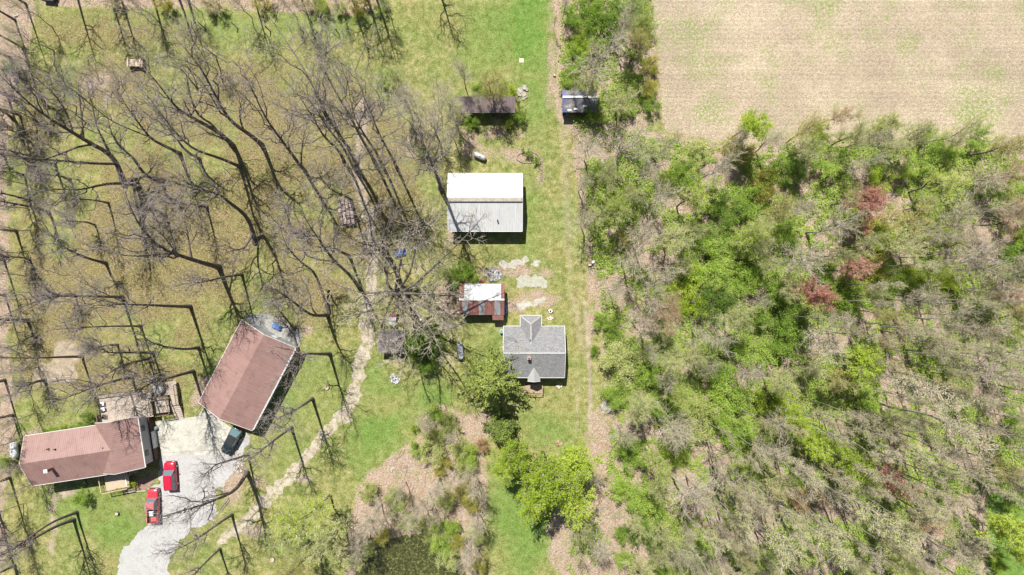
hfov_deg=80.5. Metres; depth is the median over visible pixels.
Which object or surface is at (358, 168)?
bare tree
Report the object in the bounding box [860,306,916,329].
budding tree
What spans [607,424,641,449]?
twiggy tree
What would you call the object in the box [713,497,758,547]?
slender tree
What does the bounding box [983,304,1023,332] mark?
budding tree
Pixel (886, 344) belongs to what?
budding tree
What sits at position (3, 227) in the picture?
scrub tree
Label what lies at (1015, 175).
budding tree
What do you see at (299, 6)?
young tree
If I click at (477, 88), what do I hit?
bush
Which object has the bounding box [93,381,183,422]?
back deck
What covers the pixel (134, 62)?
hay wagon
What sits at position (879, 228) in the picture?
woodland bush
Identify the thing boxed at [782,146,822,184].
woodland bush
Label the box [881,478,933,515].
slender tree
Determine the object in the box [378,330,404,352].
dark shed
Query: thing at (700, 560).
slender tree
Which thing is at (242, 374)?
garage
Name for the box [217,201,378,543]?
dirt track
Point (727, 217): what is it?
woodland bush
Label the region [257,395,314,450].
bare tree
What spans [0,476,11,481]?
bare tree
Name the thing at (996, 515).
slender tree
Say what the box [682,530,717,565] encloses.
woodland bush
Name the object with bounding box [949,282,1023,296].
slender tree
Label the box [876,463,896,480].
woodland bush
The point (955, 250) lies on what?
slender tree
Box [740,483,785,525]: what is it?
twiggy tree
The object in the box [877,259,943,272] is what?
slender tree
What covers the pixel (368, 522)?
young tree
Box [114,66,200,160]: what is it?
bare tree
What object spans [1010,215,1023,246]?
woodland bush
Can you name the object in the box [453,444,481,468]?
bush
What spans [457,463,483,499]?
young tree
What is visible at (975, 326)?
slender tree
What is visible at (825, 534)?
slender tree
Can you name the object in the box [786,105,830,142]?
budding tree
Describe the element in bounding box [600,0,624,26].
woodland bush
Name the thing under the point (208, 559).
bare tree
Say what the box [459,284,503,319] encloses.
rusty shed
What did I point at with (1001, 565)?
bush
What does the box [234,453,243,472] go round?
stone pile
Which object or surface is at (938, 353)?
slender tree
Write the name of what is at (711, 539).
slender tree
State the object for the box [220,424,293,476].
bare tree
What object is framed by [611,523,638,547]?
woodland bush
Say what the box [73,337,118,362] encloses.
bare tree
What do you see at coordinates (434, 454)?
thicket bush
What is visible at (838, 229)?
twiggy tree
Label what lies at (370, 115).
bare tree
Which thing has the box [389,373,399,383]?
ash pile
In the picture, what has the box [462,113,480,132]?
bush
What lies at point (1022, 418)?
twiggy tree
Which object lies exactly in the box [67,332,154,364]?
bare tree
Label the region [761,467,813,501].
slender tree
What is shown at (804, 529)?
slender tree
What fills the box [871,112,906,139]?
woodland bush
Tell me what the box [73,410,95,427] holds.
bush
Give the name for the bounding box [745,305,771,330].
woodland bush
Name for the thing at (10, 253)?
scrub tree
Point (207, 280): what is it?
bare tree
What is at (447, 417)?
thicket bush
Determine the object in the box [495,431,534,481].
leafing tree
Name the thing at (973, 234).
twiggy tree
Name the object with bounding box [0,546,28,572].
scrub tree
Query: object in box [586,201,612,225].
budding tree
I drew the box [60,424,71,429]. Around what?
bush
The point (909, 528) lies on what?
slender tree
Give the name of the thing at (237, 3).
tree
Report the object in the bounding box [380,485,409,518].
bush
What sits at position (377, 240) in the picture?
bare tree
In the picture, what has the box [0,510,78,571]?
bare tree
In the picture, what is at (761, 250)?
budding tree
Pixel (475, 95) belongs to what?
young tree
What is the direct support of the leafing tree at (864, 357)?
on the ground
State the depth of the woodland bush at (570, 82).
98.04 m
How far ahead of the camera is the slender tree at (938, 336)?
88.06 m
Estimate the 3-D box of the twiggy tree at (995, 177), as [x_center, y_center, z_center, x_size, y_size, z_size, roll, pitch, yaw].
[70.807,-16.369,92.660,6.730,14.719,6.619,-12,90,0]
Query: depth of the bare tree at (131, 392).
85.13 m
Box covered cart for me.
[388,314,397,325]
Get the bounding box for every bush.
[0,58,20,75]
[0,452,12,471]
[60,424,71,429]
[69,487,88,509]
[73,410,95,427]
[100,0,121,9]
[128,481,136,488]
[150,0,173,12]
[197,0,224,14]
[248,0,272,11]
[301,0,318,11]
[314,0,331,13]
[330,0,343,14]
[331,0,347,15]
[345,0,373,16]
[346,547,367,571]
[351,518,372,544]
[355,481,378,502]
[361,539,376,557]
[369,0,388,13]
[369,497,396,532]
[373,526,391,546]
[375,64,395,89]
[378,0,391,17]
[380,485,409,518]
[392,512,415,534]
[403,339,433,357]
[407,439,425,459]
[409,350,439,376]
[410,423,419,432]
[414,515,435,535]
[416,146,429,157]
[418,439,448,467]
[419,426,448,450]
[420,336,443,360]
[420,402,444,424]
[422,415,434,434]
[423,525,437,543]
[425,507,446,527]
[428,457,455,478]
[428,535,452,562]
[431,518,458,545]
[433,487,455,511]
[434,547,460,571]
[436,409,463,436]
[439,463,460,492]
[440,262,465,291]
[443,434,472,458]
[444,427,460,447]
[445,518,461,536]
[446,257,474,282]
[448,533,465,555]
[449,482,474,507]
[452,455,478,482]
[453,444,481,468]
[454,551,475,574]
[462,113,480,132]
[462,521,487,548]
[464,480,487,508]
[464,495,480,515]
[465,270,480,283]
[467,553,486,573]
[470,81,491,95]
[472,437,489,453]
[503,82,518,95]
[505,119,513,128]
[508,104,528,123]
[524,148,533,157]
[532,156,539,163]
[557,64,576,88]
[560,0,597,29]
[560,43,589,74]
[567,26,597,57]
[574,0,606,19]
[582,7,625,52]
[584,97,604,123]
[589,344,600,356]
[590,310,608,328]
[592,97,603,114]
[592,159,608,177]
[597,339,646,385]
[598,382,630,409]
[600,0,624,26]
[601,318,624,343]
[608,477,646,508]
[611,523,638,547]
[613,221,641,250]
[613,547,637,572]
[614,434,647,475]
[617,214,640,237]
[619,99,637,118]
[625,473,670,527]
[629,12,659,42]
[629,516,672,565]
[630,135,661,167]
[633,347,667,390]
[639,53,662,75]
[641,76,658,99]
[642,94,661,112]
[646,564,669,574]
[648,390,679,421]
[654,169,677,190]
[658,436,691,467]
[665,257,701,301]
[671,157,703,192]
[673,291,708,320]
[675,139,710,168]
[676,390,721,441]
[677,225,709,256]
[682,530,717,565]
[685,234,732,286]
[688,141,708,158]
[690,262,715,287]
[694,178,729,213]
[694,280,738,330]
[694,333,752,389]
[700,219,738,252]
[705,235,749,269]
[706,371,757,426]
[707,264,745,298]
[710,190,750,227]
[710,401,750,438]
[718,126,757,167]
[720,423,759,456]
[729,263,758,298]
[730,445,761,477]
[732,182,767,218]
[733,324,780,375]
[735,255,757,278]
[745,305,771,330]
[749,166,783,203]
[749,260,791,301]
[753,386,787,417]
[756,286,808,336]
[761,313,814,363]
[764,149,799,187]
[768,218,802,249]
[774,385,808,413]
[780,302,811,335]
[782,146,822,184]
[785,464,812,492]
[788,485,831,514]
[805,430,845,467]
[809,121,830,141]
[809,139,850,181]
[813,257,840,284]
[822,274,865,309]
[835,294,865,318]
[843,249,893,296]
[845,206,868,226]
[856,383,885,416]
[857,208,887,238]
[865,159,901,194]
[866,215,915,254]
[867,147,901,179]
[869,261,911,296]
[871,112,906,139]
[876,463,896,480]
[895,147,934,181]
[895,252,934,291]
[912,502,949,541]
[914,124,951,153]
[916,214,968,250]
[922,135,967,183]
[931,266,970,295]
[965,121,1000,151]
[967,295,1003,324]
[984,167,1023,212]
[987,549,1013,573]
[990,243,1023,288]
[997,229,1023,269]
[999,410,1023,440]
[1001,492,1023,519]
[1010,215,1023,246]
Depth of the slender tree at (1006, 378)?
91.18 m
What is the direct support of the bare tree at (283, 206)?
on the ground
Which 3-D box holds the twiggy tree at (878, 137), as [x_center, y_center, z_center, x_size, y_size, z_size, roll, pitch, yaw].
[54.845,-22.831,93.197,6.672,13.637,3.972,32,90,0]
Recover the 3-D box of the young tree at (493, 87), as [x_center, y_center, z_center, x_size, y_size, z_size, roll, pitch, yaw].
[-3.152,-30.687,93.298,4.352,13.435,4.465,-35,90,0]
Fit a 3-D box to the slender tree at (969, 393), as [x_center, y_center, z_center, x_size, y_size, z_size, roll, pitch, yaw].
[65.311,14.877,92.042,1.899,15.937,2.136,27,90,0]
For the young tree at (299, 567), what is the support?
on the ground
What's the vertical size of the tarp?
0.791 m
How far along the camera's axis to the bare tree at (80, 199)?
89.88 m
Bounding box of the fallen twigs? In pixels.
[0,0,1023,574]
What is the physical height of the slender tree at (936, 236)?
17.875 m
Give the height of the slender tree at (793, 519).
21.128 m
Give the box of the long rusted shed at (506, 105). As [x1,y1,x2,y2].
[453,96,515,115]
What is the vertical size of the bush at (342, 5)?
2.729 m
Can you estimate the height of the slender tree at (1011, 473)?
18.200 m
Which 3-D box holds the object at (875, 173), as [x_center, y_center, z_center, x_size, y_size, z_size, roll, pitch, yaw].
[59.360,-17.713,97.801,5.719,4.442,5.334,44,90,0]
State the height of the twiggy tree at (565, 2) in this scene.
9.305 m
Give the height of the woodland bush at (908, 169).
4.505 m
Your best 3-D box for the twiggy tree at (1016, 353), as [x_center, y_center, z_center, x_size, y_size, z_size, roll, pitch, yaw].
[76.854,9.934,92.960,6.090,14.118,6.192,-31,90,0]
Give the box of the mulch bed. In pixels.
[123,485,140,492]
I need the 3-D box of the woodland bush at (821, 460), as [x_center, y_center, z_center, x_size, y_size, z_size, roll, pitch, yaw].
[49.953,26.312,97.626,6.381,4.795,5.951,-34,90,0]
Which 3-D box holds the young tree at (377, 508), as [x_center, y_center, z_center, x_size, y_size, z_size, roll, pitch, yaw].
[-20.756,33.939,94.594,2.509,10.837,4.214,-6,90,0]
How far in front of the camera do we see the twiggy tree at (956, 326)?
90.30 m
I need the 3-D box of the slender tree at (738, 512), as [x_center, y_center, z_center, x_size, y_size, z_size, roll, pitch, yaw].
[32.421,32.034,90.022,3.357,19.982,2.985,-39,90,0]
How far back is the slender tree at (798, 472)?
84.05 m
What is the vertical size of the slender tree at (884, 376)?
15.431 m
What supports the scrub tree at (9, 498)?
on the ground
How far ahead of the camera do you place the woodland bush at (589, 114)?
97.83 m
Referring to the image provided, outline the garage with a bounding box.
[198,319,298,430]
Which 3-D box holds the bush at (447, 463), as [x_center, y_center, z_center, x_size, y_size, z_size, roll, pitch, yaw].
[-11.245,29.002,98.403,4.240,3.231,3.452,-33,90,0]
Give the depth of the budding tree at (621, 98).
90.96 m
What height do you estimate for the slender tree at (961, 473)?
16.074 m
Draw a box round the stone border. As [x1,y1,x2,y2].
[516,151,539,162]
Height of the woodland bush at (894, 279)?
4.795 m
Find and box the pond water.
[356,533,465,574]
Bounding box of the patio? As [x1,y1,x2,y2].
[244,314,301,345]
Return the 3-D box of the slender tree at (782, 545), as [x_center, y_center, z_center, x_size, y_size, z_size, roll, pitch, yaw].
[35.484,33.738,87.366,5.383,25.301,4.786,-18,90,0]
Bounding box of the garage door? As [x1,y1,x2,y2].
[151,430,157,448]
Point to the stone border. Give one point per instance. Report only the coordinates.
(517, 155)
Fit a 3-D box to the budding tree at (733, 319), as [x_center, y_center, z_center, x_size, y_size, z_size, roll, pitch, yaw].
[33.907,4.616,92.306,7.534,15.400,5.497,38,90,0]
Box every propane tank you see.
[9,442,20,458]
[457,342,463,359]
[473,151,485,159]
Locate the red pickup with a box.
[145,487,160,523]
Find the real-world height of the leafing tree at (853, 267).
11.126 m
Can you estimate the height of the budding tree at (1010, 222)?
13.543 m
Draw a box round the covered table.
[152,384,164,394]
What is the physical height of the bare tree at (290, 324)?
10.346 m
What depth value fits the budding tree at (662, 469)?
91.04 m
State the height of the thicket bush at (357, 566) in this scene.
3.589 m
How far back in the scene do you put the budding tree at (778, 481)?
91.67 m
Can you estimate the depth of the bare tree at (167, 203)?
89.14 m
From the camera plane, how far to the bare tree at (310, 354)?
83.77 m
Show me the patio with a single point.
(262, 321)
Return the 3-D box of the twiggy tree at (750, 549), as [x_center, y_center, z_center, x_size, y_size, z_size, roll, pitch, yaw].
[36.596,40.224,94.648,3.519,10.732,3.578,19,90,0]
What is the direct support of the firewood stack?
on the ground
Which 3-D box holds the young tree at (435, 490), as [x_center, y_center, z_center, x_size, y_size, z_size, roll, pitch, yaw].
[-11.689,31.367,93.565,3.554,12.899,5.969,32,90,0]
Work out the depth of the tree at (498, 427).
95.92 m
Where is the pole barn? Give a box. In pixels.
[447,173,522,231]
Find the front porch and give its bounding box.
[97,466,147,493]
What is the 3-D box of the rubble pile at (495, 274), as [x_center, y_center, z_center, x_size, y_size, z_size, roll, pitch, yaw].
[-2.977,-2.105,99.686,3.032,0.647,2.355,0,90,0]
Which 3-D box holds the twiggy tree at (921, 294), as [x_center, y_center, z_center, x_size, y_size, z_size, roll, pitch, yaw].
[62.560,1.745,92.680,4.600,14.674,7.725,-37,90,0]
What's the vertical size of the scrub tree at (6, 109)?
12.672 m
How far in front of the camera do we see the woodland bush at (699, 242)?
97.33 m
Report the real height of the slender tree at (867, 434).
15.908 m
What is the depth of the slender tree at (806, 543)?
87.57 m
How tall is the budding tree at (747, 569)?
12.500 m
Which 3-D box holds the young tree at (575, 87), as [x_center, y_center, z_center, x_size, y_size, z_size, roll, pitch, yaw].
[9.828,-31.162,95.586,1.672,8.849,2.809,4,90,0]
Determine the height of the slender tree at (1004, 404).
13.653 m
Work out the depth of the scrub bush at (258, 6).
98.20 m
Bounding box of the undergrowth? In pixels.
[558,0,1023,574]
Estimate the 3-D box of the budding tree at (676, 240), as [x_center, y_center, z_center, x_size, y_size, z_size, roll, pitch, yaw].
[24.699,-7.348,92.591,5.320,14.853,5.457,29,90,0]
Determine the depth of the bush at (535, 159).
98.80 m
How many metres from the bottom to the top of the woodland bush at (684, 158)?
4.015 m
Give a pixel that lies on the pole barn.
(498, 197)
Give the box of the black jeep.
[221,426,243,455]
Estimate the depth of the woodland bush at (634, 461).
97.12 m
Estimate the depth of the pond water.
100.28 m
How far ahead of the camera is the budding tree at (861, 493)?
90.85 m
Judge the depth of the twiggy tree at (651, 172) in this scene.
90.80 m
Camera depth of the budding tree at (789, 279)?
92.95 m
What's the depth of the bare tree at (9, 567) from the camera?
98.57 m
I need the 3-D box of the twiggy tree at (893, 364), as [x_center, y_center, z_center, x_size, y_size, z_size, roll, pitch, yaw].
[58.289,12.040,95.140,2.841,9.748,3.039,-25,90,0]
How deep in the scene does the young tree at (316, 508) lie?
88.63 m
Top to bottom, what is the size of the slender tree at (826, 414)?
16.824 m
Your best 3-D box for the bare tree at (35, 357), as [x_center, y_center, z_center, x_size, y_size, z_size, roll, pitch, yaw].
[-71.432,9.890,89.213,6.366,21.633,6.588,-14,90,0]
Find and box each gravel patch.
[499,256,528,268]
[516,274,546,288]
[516,296,545,310]
[531,260,540,266]
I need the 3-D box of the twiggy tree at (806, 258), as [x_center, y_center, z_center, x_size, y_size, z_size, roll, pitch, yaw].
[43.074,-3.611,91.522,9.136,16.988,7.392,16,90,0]
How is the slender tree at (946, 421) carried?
on the ground
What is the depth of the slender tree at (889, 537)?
87.07 m
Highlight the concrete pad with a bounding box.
[155,409,230,455]
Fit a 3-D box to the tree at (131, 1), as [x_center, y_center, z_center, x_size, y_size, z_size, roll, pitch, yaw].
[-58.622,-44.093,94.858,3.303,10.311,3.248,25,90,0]
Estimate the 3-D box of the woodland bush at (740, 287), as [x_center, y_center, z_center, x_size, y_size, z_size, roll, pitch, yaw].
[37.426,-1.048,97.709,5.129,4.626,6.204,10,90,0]
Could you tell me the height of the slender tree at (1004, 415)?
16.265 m
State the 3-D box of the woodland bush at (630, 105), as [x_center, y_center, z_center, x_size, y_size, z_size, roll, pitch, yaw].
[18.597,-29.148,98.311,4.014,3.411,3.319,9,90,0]
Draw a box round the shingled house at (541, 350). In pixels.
[503,315,565,381]
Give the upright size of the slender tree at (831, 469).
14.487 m
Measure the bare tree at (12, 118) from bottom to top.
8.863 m
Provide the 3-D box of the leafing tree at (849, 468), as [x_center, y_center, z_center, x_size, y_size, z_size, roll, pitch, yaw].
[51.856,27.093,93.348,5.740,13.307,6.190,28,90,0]
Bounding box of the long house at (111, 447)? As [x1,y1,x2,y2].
[19,416,159,485]
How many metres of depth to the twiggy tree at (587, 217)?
91.46 m
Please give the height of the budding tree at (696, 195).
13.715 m
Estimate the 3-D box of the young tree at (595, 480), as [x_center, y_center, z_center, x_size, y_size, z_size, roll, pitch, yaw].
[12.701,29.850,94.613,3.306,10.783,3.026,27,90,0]
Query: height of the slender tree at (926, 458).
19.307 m
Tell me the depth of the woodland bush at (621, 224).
97.82 m
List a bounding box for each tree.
[0,0,52,26]
[0,10,15,20]
[0,17,53,50]
[0,35,23,48]
[0,37,48,72]
[0,38,127,201]
[0,53,49,108]
[0,71,32,93]
[0,83,39,125]
[0,100,32,118]
[0,110,15,121]
[0,114,31,143]
[0,128,32,164]
[0,131,56,166]
[0,140,33,163]
[0,166,23,175]
[0,170,29,185]
[0,191,50,214]
[0,200,28,212]
[0,219,30,234]
[0,244,30,266]
[0,250,27,259]
[0,265,123,333]
[0,266,30,280]
[0,290,28,309]
[0,315,30,327]
[0,315,32,329]
[0,334,82,377]
[0,339,33,356]
[0,362,37,377]
[0,390,27,402]
[0,412,36,430]
[0,413,13,418]
[0,433,23,457]
[0,462,20,484]
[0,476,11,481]
[0,482,29,502]
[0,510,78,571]
[0,517,75,570]
[0,526,23,541]
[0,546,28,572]
[0,564,15,573]
[1,186,30,201]
[1,229,17,232]
[3,373,46,404]
[6,165,138,218]
[15,233,192,340]
[23,57,164,181]
[23,160,71,188]
[24,302,140,352]
[28,186,109,217]
[28,279,73,306]
[30,209,107,264]
[40,365,133,426]
[41,137,222,275]
[43,65,181,155]
[48,208,95,231]
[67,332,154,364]
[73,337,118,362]
[75,357,150,409]
[82,47,241,173]
[99,361,195,422]
[100,0,267,147]
[105,19,250,158]
[106,314,199,361]
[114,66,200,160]
[114,138,263,276]
[119,470,249,552]
[122,191,166,221]
[124,0,158,21]
[135,189,208,215]
[146,513,233,568]
[162,260,243,298]
[168,10,215,56]
[175,547,221,574]
[181,0,201,12]
[188,442,249,496]
[190,11,336,173]
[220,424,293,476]
[224,0,251,17]
[236,264,339,325]
[243,0,368,169]
[255,60,345,165]
[256,328,331,397]
[257,198,330,313]
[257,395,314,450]
[260,521,308,566]
[261,173,361,290]
[261,292,295,330]
[264,545,316,574]
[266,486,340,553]
[268,186,296,233]
[270,309,298,353]
[273,212,350,286]
[275,46,354,170]
[278,0,296,17]
[278,1,380,162]
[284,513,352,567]
[289,0,310,20]
[294,146,368,209]
[307,20,423,170]
[311,46,410,165]
[315,195,496,381]
[317,116,413,202]
[327,180,454,304]
[342,526,370,570]
[354,504,382,541]
[371,494,386,523]
[375,58,415,105]
[377,65,476,195]
[384,79,428,127]
[387,482,405,502]
[395,493,429,532]
[402,323,441,360]
[404,281,442,313]
[409,99,450,137]
[410,493,435,519]
[414,414,426,432]
[424,476,446,508]
[426,254,449,286]
[429,317,459,333]
[431,73,457,108]
[439,119,458,145]
[440,90,470,124]
[446,335,534,414]
[447,50,476,88]
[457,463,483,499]
[457,534,483,572]
[464,503,492,543]
[472,89,486,105]
[477,67,507,107]
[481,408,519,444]
[487,447,513,487]
[493,78,511,102]
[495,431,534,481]
[511,450,586,519]
[513,475,551,530]
[549,436,606,486]
[557,484,597,530]
[561,0,569,18]
[561,510,596,566]
[563,15,631,91]
[565,129,606,164]
[569,81,580,93]
[572,207,596,232]
[574,67,598,94]
[574,169,592,195]
[581,72,597,99]
[585,466,606,491]
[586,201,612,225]
[586,526,619,566]
[594,154,618,193]
[601,116,665,187]
[602,184,633,224]
[602,279,635,303]
[603,85,642,115]
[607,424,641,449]
[611,0,639,47]
[612,236,649,283]
[616,0,650,29]
[619,551,656,574]
[622,387,667,427]
[623,179,648,204]
[623,291,663,343]
[624,208,669,262]
[625,505,655,547]
[627,408,643,429]
[628,26,656,63]
[634,158,669,187]
[634,259,690,305]
[638,443,679,489]
[641,177,691,216]
[641,286,666,316]
[641,341,662,366]
[641,473,674,510]
[646,539,672,569]
[649,518,691,558]
[650,130,682,163]
[652,400,701,458]
[653,219,697,257]
[654,291,683,337]
[654,341,701,385]
[655,313,685,346]
[656,366,681,393]
[659,536,704,574]
[661,382,699,412]
[664,468,727,522]
[674,163,724,218]
[674,250,696,274]
[677,514,700,549]
[679,501,731,553]
[680,417,703,441]
[682,339,714,371]
[683,219,713,238]
[684,318,741,362]
[685,475,728,517]
[685,552,710,574]
[686,541,709,574]
[695,358,724,378]
[700,447,734,478]
[700,547,724,574]
[701,147,748,188]
[703,461,761,513]
[703,512,742,552]
[705,438,747,466]
[705,536,747,574]
[708,422,735,445]
[708,513,741,550]
[709,466,752,514]
[709,492,741,520]
[711,483,759,541]
[712,296,768,341]
[712,547,738,574]
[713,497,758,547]
[716,506,745,534]
[717,510,761,556]
[721,532,759,570]
[723,126,750,149]
[723,440,762,473]
[723,476,772,516]
[727,466,765,503]
[729,214,769,252]
[730,477,766,504]
[730,496,806,573]
[731,547,766,574]
[732,432,769,461]
[733,107,774,144]
[733,404,789,429]
[734,360,770,387]
[737,533,761,557]
[740,468,793,500]
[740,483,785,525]
[740,536,779,572]
[741,216,777,242]
[742,521,779,561]
[743,289,774,310]
[745,232,777,258]
[747,536,784,574]
[749,517,806,560]
[750,247,789,280]
[750,432,795,469]
[750,557,780,574]
[752,483,811,552]
[753,128,790,152]
[753,488,809,528]
[754,528,809,573]
[755,404,795,444]
[756,189,798,223]
[758,361,803,411]
[758,440,825,493]
[759,413,809,438]
[761,460,798,483]
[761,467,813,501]
[762,469,799,493]
[767,511,835,562]
[770,270,797,289]
[770,499,818,534]
[771,497,856,572]
[773,240,832,289]
[774,402,816,444]
[775,458,826,486]
[777,282,800,304]
[779,453,816,475]
[779,489,842,539]
[782,524,822,554]
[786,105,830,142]
[786,130,839,164]
[786,195,824,216]
[786,556,816,574]
[789,358,828,381]
[789,399,846,422]
[790,275,842,312]
[792,301,851,372]
[793,447,836,475]
[793,453,861,489]
[794,312,838,324]
[797,513,850,557]
[798,477,861,508]
[799,411,843,439]
[799,427,834,464]
[800,408,850,431]
[804,308,857,329]
[805,196,878,245]
[808,460,856,491]
[809,480,852,511]
[809,509,853,540]
[810,423,853,442]
[811,527,861,569]
[812,400,869,422]
[812,428,856,449]
[815,477,925,553]
[816,367,858,396]
[816,527,868,567]
[819,244,859,265]
[820,517,887,572]
[822,105,866,125]
[823,416,879,451]
[825,465,892,497]
[825,548,862,574]
[826,450,893,482]
[826,471,882,502]
[826,495,881,529]
[827,256,882,282]
[827,330,900,350]
[828,105,881,151]
[829,319,865,337]
[830,182,878,209]
[831,433,901,464]
[832,344,887,388]
[832,454,885,485]
[835,145,891,181]
[835,417,898,443]
[835,441,882,492]
[839,279,908,291]
[839,366,901,382]
[841,183,895,224]
[841,363,974,419]
[841,470,895,502]
[841,515,918,556]
[842,297,913,311]
[842,505,918,555]
[843,356,925,380]
[843,408,892,435]
[845,411,907,434]
[845,559,870,574]
[846,123,902,150]
[846,230,889,258]
[849,433,909,465]
[850,560,879,574]
[852,280,891,307]
[853,420,913,449]
[854,537,910,574]
[855,406,923,432]
[855,499,912,530]
[856,425,935,466]
[856,497,928,538]
[857,492,921,530]
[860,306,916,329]
[864,485,944,527]
[865,322,927,338]
[865,331,902,351]
[865,506,926,541]
[865,524,930,574]
[866,469,922,509]
[867,544,926,574]
[869,216,931,268]
[869,416,952,465]
[870,529,943,574]
[871,400,920,433]
[871,462,951,498]
[872,137,915,157]
[872,387,928,409]
[873,390,935,405]
[875,443,942,471]
[875,492,949,526]
[877,196,939,237]
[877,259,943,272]
[877,358,907,371]
[878,451,949,487]
[878,532,948,574]
[879,313,955,348]
[880,402,1001,459]
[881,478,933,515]
[882,330,955,345]
[882,428,969,460]
[882,467,926,504]
[883,117,938,151]
[883,347,957,360]
[883,391,949,412]
[884,409,929,437]
[886,217,945,247]
[886,408,956,435]
[888,493,958,546]
[888,529,943,567]
[889,273,952,316]
[890,371,960,390]
[892,302,977,319]
[893,485,937,507]
[896,474,979,508]
[896,486,975,530]
[898,334,973,357]
[899,244,977,258]
[900,259,952,264]
[900,472,973,514]
[902,451,968,479]
[903,190,945,214]
[903,237,954,247]
[903,333,983,375]
[904,490,965,519]
[904,524,990,574]
[907,163,975,197]
[907,383,998,410]
[908,544,971,574]
[910,229,970,244]
[910,323,979,332]
[910,516,971,553]
[912,460,977,489]
[914,187,986,236]
[914,378,980,402]
[914,504,997,548]
[915,256,958,284]
[915,296,989,345]
[916,339,992,358]
[917,295,1011,318]
[917,363,986,377]
[917,473,981,501]
[919,528,993,569]
[920,222,977,233]
[921,536,975,571]
[923,236,1013,288]
[924,452,999,483]
[928,110,990,148]
[929,337,1009,353]
[929,521,989,553]
[931,366,984,389]
[931,446,999,487]
[939,295,1016,308]
[939,344,1005,355]
[939,464,1023,508]
[940,157,1012,197]
[940,344,1023,395]
[944,225,987,245]
[944,413,1015,449]
[945,230,1004,256]
[946,384,1007,422]
[948,312,1016,354]
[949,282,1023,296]
[950,281,1015,301]
[950,391,1015,407]
[951,297,1023,306]
[955,242,1023,295]
[955,261,1023,270]
[960,194,1023,232]
[960,351,1023,369]
[962,456,1023,482]
[962,509,1023,553]
[963,430,1023,456]
[966,253,1023,264]
[966,370,1023,384]
[967,452,1023,486]
[968,379,1023,390]
[969,132,1023,165]
[969,277,1023,317]
[969,507,1022,538]
[971,186,1023,242]
[973,256,1020,260]
[975,334,1023,370]
[976,423,1023,437]
[982,156,1023,188]
[982,364,1023,396]
[982,444,1023,461]
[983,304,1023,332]
[983,466,1023,506]
[984,411,1023,421]
[986,540,1023,565]
[990,425,1023,455]
[995,187,1023,207]
[996,408,1023,422]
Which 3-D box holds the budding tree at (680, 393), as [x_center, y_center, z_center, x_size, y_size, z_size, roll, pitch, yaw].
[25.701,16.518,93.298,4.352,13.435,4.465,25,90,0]
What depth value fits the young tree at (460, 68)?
92.21 m
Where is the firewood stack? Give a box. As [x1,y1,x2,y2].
[337,198,355,225]
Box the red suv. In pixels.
[162,460,178,490]
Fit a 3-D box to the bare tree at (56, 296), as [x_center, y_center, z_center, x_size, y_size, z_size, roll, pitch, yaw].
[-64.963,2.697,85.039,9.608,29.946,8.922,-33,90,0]
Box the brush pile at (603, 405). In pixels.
[600,400,614,412]
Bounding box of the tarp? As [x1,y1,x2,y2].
[272,324,282,331]
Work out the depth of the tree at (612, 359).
96.60 m
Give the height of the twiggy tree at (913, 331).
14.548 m
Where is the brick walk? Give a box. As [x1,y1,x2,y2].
[131,475,155,489]
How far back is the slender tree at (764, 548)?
87.98 m
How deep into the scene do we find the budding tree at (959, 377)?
93.60 m
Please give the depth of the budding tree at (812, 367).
92.77 m
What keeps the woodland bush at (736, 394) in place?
on the ground
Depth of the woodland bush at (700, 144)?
97.92 m
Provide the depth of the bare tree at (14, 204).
92.31 m
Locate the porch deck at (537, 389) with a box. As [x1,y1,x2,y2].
[524,384,542,394]
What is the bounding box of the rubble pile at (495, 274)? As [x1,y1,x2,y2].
[485,268,502,281]
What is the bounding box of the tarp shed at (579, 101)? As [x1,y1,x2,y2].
[562,90,596,114]
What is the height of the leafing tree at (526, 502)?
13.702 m
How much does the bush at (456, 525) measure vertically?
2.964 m
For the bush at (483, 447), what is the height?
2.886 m
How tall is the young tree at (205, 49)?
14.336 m
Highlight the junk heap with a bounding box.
[516,85,528,99]
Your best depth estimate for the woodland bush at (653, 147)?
97.43 m
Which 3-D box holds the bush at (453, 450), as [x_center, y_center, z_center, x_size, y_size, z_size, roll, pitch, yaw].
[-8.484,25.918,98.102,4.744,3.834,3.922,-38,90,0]
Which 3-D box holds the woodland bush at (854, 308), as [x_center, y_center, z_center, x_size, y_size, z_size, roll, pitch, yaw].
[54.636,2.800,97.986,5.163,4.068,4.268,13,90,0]
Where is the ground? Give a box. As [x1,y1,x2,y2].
[0,0,1023,574]
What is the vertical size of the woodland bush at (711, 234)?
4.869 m
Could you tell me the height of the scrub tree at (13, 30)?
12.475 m
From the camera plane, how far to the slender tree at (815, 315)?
88.18 m
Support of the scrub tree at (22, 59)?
on the ground
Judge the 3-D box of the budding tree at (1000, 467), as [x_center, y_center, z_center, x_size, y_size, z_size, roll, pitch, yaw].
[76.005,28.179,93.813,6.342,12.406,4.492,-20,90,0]
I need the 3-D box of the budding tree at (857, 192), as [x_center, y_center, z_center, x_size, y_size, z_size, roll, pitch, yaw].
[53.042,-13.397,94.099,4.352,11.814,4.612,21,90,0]
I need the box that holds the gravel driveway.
[117,432,250,574]
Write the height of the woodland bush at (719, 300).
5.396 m
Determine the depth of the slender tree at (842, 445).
89.17 m
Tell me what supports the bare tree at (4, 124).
on the ground
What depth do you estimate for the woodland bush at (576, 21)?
97.11 m
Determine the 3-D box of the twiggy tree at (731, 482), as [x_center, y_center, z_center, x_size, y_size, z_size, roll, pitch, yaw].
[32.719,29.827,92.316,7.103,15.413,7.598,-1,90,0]
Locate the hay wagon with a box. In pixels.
[127,58,144,69]

